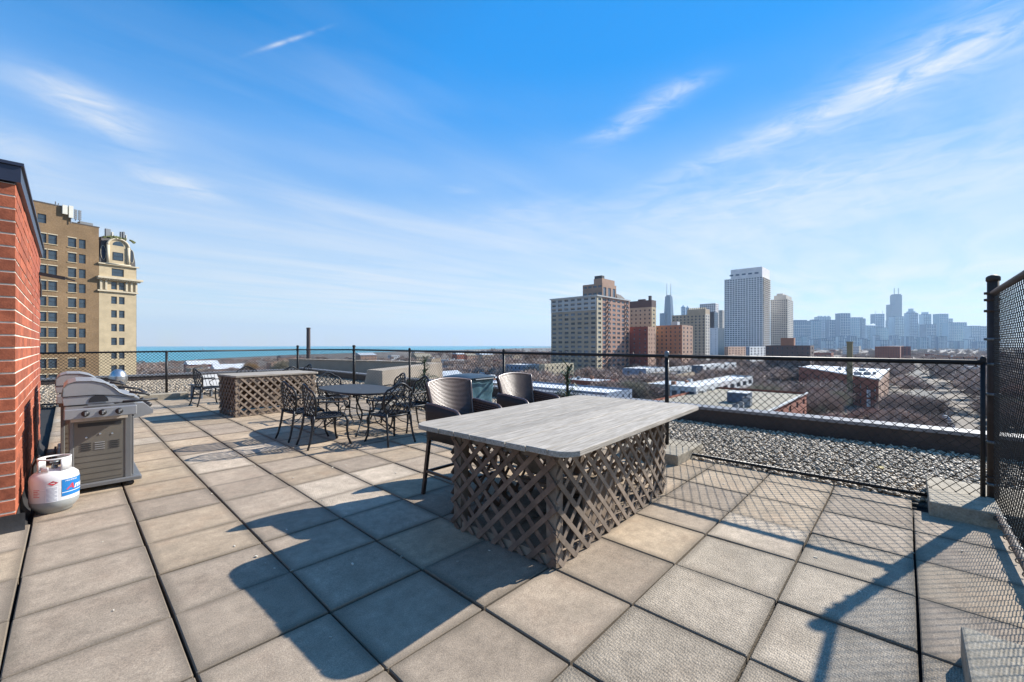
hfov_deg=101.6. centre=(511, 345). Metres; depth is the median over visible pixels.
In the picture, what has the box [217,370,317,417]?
lattice table
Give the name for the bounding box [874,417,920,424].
bare tree
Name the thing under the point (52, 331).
window
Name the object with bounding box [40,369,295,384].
roof parapet
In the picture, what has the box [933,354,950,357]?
house
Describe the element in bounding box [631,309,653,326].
window panes
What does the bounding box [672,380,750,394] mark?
window panes
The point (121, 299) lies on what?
window
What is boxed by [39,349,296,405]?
fence
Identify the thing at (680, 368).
flat roof building
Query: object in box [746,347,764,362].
flat roof building
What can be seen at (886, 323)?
skyscraper
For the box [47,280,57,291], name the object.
window
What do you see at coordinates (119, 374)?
kettle grill
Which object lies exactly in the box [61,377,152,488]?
gas grill
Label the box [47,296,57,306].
window
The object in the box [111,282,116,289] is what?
window
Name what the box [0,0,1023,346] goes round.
sky
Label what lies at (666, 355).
fence
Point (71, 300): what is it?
window
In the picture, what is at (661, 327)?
window panes
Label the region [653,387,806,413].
flat roof building
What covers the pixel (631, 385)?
bare tree
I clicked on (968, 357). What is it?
house
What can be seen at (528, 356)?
bare tree
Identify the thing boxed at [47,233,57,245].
window
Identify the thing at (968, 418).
ground
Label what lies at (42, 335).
window
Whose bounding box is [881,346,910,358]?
maroon hall
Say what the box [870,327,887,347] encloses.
skyscraper
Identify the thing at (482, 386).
table
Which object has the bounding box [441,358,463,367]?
house
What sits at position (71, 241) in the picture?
window
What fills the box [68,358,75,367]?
window
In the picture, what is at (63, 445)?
gas grill
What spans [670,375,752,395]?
townhouse row
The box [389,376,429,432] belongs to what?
iron chair
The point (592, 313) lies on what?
window panes
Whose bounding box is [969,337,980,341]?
skyscraper
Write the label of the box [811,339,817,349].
skyscraper
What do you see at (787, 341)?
tank house
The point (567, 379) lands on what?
spiky plant
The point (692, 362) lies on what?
bare tree
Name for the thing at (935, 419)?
bare tree
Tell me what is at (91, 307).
apartment tower
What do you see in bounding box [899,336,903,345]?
skyscraper
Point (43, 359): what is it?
window
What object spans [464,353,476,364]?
house
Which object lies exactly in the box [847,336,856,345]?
skyscraper
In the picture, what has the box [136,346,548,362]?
lake
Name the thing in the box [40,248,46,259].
window
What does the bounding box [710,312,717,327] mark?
brown tower
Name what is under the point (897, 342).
skyscraper
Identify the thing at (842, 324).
skyscraper
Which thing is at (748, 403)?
rooftop unit
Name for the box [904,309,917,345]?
skyscraper
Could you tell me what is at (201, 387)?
iron chair
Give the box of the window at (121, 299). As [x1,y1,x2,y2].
[119,297,123,303]
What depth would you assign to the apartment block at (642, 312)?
335.03 m
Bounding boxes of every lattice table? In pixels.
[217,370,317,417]
[418,395,698,568]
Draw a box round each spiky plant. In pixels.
[408,356,438,409]
[552,360,583,397]
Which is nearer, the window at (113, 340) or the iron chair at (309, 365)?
the iron chair at (309, 365)
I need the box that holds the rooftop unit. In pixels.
[742,396,751,406]
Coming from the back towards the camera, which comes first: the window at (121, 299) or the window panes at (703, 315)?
the window panes at (703, 315)
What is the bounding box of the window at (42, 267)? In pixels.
[40,263,46,272]
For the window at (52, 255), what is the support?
in the apartment tower at (91, 307)
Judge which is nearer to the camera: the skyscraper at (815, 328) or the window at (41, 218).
the window at (41, 218)
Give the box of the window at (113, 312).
[111,310,116,317]
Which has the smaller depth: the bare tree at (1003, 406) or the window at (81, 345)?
the window at (81, 345)
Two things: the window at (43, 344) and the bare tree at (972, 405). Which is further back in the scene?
the bare tree at (972, 405)
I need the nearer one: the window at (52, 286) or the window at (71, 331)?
the window at (52, 286)
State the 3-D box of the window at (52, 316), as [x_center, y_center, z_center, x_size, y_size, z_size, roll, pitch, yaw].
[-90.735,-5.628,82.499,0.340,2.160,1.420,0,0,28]
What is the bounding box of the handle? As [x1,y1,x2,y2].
[88,398,157,405]
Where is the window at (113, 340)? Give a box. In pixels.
[111,338,116,344]
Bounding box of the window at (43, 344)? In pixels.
[39,342,46,351]
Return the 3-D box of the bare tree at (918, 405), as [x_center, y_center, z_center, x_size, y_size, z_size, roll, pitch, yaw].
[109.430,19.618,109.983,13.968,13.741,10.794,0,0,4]
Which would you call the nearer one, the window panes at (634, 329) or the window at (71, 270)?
the window at (71, 270)
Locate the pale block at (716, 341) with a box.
[710,328,723,354]
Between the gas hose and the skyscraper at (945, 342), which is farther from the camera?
the skyscraper at (945, 342)
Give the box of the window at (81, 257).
[79,254,84,263]
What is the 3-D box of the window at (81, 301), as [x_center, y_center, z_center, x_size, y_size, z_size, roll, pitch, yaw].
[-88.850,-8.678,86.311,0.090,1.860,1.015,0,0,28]
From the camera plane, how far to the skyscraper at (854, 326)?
3883.00 m
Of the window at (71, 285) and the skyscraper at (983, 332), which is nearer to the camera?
the window at (71, 285)
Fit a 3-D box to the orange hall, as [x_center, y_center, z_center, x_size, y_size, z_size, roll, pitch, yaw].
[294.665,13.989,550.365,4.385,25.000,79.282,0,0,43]
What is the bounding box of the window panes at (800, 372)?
[800,372,882,407]
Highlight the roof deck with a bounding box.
[0,393,1023,681]
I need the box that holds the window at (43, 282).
[41,279,46,290]
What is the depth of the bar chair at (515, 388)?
5.19 m
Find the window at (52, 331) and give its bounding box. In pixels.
[47,327,57,337]
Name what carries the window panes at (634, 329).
in the maroon block at (642, 340)
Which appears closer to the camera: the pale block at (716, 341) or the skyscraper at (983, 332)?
the pale block at (716, 341)
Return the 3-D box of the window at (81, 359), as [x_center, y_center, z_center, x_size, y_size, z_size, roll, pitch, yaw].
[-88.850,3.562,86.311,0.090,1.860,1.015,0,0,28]
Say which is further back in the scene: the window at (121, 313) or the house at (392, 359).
the house at (392, 359)
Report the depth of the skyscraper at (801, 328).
3301.00 m
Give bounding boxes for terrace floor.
[0,393,1023,681]
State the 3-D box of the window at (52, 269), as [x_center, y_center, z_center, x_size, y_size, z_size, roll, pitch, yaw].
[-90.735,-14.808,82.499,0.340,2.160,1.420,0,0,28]
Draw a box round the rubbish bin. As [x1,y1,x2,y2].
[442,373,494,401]
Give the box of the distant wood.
[136,348,1023,399]
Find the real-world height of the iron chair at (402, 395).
0.942 m
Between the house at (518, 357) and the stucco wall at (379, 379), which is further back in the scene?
the house at (518, 357)
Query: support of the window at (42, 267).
in the apartment tower at (91, 307)
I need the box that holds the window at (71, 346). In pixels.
[68,343,75,351]
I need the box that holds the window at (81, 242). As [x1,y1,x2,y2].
[79,239,84,248]
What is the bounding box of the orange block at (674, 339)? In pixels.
[656,325,692,366]
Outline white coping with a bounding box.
[768,392,807,410]
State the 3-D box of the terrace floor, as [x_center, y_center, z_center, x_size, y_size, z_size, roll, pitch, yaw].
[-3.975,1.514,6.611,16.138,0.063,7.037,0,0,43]
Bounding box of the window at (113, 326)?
[111,324,116,330]
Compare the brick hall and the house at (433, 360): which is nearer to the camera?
the house at (433, 360)
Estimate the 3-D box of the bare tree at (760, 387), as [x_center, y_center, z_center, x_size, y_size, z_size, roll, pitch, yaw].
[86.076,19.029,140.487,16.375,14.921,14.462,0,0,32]
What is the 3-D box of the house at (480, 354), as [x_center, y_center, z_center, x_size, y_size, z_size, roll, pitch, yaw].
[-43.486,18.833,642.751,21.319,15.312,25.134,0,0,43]
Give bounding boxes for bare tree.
[270,358,288,368]
[274,356,304,364]
[523,351,539,361]
[617,380,652,397]
[623,386,648,398]
[659,358,682,366]
[677,359,700,365]
[737,360,752,366]
[741,381,774,388]
[745,382,787,390]
[798,384,831,412]
[807,388,843,414]
[807,401,827,414]
[809,390,848,405]
[812,355,842,366]
[816,410,846,417]
[820,401,850,413]
[829,389,852,405]
[840,405,886,419]
[868,407,931,421]
[870,405,941,426]
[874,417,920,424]
[877,392,918,403]
[878,391,928,410]
[880,394,965,418]
[885,398,932,415]
[892,407,958,427]
[895,394,950,415]
[908,417,949,426]
[964,397,986,411]
[969,398,1023,432]
[1000,385,1023,396]
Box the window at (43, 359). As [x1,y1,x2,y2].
[39,358,46,368]
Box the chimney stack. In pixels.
[846,341,852,405]
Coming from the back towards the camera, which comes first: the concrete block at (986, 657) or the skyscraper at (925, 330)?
the skyscraper at (925, 330)
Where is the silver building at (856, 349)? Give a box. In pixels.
[843,346,860,354]
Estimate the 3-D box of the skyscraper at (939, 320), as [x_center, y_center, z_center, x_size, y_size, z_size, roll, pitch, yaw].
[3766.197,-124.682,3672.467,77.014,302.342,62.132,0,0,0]
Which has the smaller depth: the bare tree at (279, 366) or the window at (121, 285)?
the window at (121, 285)
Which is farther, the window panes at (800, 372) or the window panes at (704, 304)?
the window panes at (704, 304)
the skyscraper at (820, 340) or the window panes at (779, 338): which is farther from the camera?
the skyscraper at (820, 340)
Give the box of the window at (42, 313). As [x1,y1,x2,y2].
[40,311,46,321]
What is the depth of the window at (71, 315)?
84.95 m
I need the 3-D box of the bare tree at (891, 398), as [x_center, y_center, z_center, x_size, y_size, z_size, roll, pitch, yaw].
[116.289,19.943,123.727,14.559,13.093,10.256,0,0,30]
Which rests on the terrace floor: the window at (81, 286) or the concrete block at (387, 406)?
the concrete block at (387, 406)
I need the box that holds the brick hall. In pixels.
[875,346,900,358]
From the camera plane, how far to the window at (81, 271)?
86.25 m
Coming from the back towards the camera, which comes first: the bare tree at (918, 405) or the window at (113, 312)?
the bare tree at (918, 405)
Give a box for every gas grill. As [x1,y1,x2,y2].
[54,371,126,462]
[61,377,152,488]
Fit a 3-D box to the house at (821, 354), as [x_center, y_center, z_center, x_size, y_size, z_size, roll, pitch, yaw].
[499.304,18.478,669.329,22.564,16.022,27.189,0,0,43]
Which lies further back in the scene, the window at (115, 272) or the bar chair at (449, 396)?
the window at (115, 272)
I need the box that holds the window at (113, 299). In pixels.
[111,296,116,303]
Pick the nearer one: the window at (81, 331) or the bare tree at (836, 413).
the window at (81, 331)
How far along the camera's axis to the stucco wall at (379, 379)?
17.04 m
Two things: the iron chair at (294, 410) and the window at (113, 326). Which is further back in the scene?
the window at (113, 326)
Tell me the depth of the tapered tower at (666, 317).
2882.74 m
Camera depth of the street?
245.04 m
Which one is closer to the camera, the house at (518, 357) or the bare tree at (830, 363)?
the bare tree at (830, 363)
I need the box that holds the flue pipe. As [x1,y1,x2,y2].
[306,328,310,358]
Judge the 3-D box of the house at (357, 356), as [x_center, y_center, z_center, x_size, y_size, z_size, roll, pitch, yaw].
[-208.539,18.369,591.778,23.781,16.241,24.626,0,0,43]
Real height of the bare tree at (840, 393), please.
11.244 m
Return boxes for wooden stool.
[307,381,325,403]
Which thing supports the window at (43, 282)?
in the apartment tower at (91, 307)
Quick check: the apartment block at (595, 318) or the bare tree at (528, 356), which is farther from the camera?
the bare tree at (528, 356)
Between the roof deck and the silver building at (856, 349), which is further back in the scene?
the silver building at (856, 349)
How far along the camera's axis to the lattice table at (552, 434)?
3.26 m
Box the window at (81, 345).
[79,343,84,351]
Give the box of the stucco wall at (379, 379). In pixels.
[289,359,442,385]
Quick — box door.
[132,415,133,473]
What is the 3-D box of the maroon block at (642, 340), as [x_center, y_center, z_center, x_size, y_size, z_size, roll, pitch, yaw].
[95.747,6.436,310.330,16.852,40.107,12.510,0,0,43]
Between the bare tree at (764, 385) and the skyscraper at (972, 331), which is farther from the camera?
the skyscraper at (972, 331)
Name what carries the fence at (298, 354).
on the terrace floor
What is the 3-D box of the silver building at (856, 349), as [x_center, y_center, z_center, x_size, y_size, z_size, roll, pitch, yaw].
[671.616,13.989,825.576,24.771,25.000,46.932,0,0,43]
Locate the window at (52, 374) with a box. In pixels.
[48,373,57,377]
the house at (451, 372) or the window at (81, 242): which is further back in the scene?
the house at (451, 372)
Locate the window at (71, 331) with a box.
[67,327,76,337]
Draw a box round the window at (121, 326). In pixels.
[119,324,123,331]
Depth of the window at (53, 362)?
82.56 m
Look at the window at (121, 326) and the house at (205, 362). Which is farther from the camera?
the house at (205, 362)
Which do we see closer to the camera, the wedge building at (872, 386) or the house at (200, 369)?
the wedge building at (872, 386)
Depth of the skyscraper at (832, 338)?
2749.37 m
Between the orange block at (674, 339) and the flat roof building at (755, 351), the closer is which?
the orange block at (674, 339)
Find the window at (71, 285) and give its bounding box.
[67,282,75,292]
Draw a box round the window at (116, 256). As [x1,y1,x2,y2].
[113,252,122,260]
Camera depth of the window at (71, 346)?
84.99 m
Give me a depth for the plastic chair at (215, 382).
11.85 m
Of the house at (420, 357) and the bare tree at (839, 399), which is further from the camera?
the house at (420, 357)
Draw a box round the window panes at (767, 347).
[767,347,812,379]
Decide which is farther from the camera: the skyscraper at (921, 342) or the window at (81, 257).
the skyscraper at (921, 342)
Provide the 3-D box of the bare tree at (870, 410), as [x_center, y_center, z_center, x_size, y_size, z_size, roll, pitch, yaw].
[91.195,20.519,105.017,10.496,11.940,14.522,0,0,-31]
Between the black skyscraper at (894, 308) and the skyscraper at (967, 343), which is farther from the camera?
the black skyscraper at (894, 308)
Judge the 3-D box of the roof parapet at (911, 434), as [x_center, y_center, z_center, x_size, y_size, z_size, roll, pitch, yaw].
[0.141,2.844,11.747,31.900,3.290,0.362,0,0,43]
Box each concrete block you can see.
[138,391,188,399]
[375,400,406,409]
[619,438,701,465]
[926,476,1023,539]
[961,627,1023,681]
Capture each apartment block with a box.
[550,275,630,376]
[630,296,655,365]
[672,307,709,361]
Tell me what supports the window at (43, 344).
in the apartment tower at (91, 307)
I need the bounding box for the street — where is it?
[911,363,936,414]
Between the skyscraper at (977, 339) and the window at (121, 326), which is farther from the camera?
the skyscraper at (977, 339)
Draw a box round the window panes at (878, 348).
[878,348,898,356]
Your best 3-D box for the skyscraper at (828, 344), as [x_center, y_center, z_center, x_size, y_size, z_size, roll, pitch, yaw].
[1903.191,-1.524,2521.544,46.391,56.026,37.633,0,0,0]
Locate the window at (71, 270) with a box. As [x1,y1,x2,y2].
[68,267,76,277]
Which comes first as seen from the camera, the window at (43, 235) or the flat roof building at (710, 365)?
the window at (43, 235)
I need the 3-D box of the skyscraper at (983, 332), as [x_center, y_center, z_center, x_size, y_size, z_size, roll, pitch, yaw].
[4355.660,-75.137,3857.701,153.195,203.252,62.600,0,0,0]
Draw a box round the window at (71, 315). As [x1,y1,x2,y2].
[67,312,75,322]
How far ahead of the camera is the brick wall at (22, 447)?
3.48 m
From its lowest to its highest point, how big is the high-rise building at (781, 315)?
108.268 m
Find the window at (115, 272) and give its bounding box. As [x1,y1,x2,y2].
[112,268,123,276]
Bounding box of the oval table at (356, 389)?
[319,384,401,436]
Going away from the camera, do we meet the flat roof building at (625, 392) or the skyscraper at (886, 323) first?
the flat roof building at (625, 392)
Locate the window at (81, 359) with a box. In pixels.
[79,358,84,366]
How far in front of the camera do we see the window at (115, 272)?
91.43 m
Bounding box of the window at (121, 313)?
[119,311,123,317]
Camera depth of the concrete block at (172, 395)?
11.60 m
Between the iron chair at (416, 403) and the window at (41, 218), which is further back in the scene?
the window at (41, 218)
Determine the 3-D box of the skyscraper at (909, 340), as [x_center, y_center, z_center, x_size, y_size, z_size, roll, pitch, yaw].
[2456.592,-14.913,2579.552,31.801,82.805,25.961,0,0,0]
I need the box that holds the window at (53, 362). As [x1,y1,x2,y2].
[47,358,57,368]
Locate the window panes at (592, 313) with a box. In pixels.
[552,298,628,370]
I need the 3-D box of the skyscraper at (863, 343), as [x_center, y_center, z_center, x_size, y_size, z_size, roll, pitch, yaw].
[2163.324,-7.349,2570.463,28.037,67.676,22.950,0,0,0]
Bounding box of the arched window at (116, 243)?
[113,241,123,246]
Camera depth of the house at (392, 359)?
694.40 m
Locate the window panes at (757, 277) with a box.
[725,277,768,345]
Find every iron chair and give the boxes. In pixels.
[189,368,219,406]
[236,366,257,372]
[275,381,328,442]
[282,366,299,392]
[296,383,351,450]
[301,364,311,383]
[316,372,352,421]
[364,382,415,447]
[370,372,406,422]
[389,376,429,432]
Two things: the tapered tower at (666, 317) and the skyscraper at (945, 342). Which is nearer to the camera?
the skyscraper at (945, 342)
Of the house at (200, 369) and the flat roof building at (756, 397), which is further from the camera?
the house at (200, 369)
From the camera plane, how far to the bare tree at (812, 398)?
127.45 m
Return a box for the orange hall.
[724,346,745,364]
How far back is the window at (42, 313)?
81.40 m
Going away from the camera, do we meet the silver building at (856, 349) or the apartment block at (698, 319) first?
the apartment block at (698, 319)
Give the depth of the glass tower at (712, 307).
726.78 m
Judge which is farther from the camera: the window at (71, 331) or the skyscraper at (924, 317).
the skyscraper at (924, 317)
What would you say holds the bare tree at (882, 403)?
on the ground
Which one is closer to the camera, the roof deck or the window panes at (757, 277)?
the roof deck
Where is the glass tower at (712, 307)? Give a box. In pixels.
[700,303,718,327]
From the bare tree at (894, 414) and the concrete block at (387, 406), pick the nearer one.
the concrete block at (387, 406)
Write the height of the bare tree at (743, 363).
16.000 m
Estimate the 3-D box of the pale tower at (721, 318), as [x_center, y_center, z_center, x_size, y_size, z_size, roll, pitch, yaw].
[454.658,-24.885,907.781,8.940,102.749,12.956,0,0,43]
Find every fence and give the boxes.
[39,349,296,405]
[296,345,352,395]
[352,345,985,496]
[984,270,1023,576]
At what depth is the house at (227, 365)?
332.06 m
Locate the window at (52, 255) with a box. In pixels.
[47,249,57,260]
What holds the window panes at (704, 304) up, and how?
in the glass tower at (712, 307)
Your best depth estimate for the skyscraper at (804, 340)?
2658.03 m
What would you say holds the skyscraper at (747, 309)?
on the ground
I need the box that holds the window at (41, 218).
[37,213,45,222]
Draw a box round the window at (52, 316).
[48,311,57,322]
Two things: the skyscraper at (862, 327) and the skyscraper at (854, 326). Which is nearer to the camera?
the skyscraper at (862, 327)
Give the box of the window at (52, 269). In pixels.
[48,264,57,274]
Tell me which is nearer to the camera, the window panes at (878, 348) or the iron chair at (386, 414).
the iron chair at (386, 414)
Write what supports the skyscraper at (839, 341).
on the ground
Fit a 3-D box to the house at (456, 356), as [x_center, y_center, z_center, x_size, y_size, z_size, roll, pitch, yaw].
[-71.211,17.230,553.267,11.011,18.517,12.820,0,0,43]
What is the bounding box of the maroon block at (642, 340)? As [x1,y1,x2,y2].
[630,326,654,366]
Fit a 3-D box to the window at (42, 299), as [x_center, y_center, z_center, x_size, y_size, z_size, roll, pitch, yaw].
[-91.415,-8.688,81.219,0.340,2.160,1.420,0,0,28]
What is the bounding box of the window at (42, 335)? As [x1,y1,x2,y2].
[40,327,46,337]
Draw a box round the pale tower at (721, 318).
[719,310,723,327]
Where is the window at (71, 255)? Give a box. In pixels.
[67,252,76,262]
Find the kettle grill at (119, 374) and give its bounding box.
[108,368,127,388]
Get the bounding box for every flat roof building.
[493,380,631,397]
[506,363,538,372]
[623,366,664,375]
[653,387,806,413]
[669,365,691,371]
[692,362,735,373]
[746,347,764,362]
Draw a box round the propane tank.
[28,454,79,513]
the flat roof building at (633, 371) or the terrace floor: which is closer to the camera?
the terrace floor
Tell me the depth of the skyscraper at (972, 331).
3432.00 m
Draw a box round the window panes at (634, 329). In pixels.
[634,329,651,364]
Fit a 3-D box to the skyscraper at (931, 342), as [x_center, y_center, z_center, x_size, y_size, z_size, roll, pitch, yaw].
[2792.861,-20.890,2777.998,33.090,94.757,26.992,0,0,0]
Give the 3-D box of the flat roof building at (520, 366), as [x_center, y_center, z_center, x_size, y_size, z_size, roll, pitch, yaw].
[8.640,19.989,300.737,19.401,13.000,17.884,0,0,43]
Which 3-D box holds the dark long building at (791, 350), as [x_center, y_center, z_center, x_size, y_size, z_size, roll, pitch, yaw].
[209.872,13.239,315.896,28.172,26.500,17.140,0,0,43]
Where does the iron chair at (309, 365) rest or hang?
on the terrace floor
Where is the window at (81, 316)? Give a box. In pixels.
[79,314,84,322]
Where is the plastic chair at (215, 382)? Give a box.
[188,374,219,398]
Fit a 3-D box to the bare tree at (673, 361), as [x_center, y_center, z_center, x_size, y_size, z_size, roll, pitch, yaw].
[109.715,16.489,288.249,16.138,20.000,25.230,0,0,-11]
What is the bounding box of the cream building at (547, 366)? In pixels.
[539,363,573,375]
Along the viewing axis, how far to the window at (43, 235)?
81.50 m
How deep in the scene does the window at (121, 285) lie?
91.88 m
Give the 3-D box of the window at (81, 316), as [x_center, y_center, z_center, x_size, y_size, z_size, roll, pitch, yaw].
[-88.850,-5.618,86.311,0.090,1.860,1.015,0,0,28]
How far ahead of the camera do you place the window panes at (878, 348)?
524.35 m
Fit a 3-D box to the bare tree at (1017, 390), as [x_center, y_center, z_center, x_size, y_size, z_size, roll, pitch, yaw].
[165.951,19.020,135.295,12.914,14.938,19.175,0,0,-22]
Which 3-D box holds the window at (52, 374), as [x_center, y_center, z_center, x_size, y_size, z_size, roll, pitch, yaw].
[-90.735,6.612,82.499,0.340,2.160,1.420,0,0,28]
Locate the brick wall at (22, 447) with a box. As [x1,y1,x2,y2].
[0,159,44,534]
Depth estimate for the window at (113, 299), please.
90.70 m
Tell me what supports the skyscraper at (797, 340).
on the ground
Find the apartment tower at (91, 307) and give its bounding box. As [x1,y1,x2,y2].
[33,200,142,377]
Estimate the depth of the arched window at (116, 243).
91.19 m
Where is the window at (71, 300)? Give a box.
[67,297,75,307]
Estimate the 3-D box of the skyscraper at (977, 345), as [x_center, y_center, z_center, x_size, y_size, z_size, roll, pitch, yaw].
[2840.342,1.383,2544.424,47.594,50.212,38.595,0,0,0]
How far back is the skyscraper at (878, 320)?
4174.00 m
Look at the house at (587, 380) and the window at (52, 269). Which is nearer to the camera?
the window at (52, 269)
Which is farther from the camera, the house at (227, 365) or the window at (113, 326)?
the house at (227, 365)
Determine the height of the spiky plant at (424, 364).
1.266 m
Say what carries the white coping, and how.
on the flat roof building at (756, 397)
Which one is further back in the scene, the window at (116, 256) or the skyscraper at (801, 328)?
the skyscraper at (801, 328)
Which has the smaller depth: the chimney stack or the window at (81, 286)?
the window at (81, 286)
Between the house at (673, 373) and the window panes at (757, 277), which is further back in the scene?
the window panes at (757, 277)
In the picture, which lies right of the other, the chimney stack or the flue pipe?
the chimney stack
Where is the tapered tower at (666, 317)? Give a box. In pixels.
[660,286,673,325]
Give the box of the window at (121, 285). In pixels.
[119,282,123,289]
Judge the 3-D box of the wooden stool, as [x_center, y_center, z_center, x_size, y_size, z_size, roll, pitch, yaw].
[-4.986,1.198,10.532,0.345,0.589,0.450,0,0,23]
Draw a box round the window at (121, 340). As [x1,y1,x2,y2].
[119,338,123,344]
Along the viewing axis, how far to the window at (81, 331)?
86.25 m
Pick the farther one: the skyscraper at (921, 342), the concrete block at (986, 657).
the skyscraper at (921, 342)
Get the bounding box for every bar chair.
[421,377,506,493]
[495,372,559,462]
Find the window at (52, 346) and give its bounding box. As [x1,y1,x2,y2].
[48,342,57,351]
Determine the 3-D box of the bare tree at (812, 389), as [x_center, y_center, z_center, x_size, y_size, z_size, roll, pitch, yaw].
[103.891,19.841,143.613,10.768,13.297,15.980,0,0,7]
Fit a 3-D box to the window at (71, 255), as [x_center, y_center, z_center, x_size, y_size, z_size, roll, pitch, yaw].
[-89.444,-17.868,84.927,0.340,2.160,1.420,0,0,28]
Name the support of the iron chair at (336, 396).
on the terrace floor
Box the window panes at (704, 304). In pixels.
[700,304,714,311]
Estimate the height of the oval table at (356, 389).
0.740 m
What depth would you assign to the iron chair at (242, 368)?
11.36 m
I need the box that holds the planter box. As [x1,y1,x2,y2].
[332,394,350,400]
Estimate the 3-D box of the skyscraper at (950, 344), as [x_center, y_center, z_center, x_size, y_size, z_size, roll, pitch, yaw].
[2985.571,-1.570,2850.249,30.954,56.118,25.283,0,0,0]
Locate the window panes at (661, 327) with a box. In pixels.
[657,327,687,364]
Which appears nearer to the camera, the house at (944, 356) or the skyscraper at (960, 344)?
the house at (944, 356)
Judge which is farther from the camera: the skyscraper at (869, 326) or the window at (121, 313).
the skyscraper at (869, 326)
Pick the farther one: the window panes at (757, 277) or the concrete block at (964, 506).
the window panes at (757, 277)
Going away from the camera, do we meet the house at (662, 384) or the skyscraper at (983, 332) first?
the house at (662, 384)
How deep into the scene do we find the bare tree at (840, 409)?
127.71 m
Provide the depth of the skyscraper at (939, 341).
2519.99 m
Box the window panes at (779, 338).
[771,300,792,343]
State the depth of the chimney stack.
184.07 m
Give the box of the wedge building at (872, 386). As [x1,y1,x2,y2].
[799,365,889,409]
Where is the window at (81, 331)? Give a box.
[79,328,84,337]
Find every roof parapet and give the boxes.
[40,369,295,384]
[300,367,1023,461]
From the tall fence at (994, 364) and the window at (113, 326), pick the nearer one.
the tall fence at (994, 364)
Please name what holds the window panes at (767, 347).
in the dark long building at (791, 350)
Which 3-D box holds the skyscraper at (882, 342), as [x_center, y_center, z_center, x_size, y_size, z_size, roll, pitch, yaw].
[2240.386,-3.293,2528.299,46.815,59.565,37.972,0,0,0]
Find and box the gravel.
[40,374,1023,501]
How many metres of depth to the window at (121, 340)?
91.88 m
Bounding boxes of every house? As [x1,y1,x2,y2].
[184,360,219,372]
[186,367,209,371]
[210,363,245,371]
[277,355,301,360]
[355,353,376,359]
[388,355,399,360]
[411,353,432,360]
[425,357,440,362]
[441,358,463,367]
[442,370,461,375]
[452,353,463,358]
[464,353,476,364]
[476,353,493,362]
[500,355,520,360]
[556,376,617,385]
[643,379,692,398]
[650,371,694,379]
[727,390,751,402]
[781,338,794,344]
[814,352,833,356]
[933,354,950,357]
[948,356,977,359]
[960,365,979,369]
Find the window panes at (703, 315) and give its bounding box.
[673,315,708,360]
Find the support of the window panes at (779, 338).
in the high-rise building at (781, 315)
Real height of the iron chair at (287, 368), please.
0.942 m
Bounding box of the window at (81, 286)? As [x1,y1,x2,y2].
[79,284,84,292]
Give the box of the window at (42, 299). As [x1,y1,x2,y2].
[40,295,46,306]
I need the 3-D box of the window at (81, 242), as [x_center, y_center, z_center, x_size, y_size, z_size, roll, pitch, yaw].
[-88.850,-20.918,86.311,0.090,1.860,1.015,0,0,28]
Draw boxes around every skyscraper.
[681,305,684,314]
[793,320,810,344]
[793,337,800,344]
[801,336,807,344]
[810,319,820,338]
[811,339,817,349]
[814,316,830,337]
[818,338,826,349]
[822,340,833,349]
[825,320,834,339]
[828,337,835,348]
[835,313,849,337]
[836,336,843,349]
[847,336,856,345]
[850,317,862,337]
[860,318,865,338]
[860,339,866,349]
[866,323,876,339]
[870,314,884,326]
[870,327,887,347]
[872,335,879,348]
[876,340,888,346]
[885,320,888,335]
[886,288,901,320]
[888,335,898,345]
[889,316,903,335]
[893,339,900,345]
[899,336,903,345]
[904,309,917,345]
[905,336,913,349]
[916,337,926,348]
[919,312,930,324]
[919,324,935,337]
[928,335,935,348]
[933,314,947,335]
[935,336,943,349]
[942,322,966,340]
[944,336,946,348]
[947,341,953,348]
[957,341,963,349]
[962,339,974,348]
[964,326,980,338]
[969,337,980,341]
[971,342,985,349]
[981,326,986,341]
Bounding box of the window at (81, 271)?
[79,269,84,277]
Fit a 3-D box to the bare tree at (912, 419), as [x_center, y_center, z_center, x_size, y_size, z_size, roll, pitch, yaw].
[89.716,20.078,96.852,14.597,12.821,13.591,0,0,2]
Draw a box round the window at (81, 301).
[79,299,84,307]
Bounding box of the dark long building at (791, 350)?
[765,345,813,381]
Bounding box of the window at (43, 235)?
[41,232,46,243]
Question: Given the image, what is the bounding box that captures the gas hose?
[31,446,56,474]
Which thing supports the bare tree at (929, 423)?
on the ground
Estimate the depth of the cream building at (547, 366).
238.44 m
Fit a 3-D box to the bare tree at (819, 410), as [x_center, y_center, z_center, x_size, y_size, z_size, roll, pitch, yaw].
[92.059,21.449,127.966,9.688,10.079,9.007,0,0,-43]
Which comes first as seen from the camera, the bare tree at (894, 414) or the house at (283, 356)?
the bare tree at (894, 414)
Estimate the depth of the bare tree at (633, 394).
151.45 m
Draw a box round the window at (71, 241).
[67,236,76,247]
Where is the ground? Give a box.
[136,346,1022,432]
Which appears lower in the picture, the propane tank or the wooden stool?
the propane tank

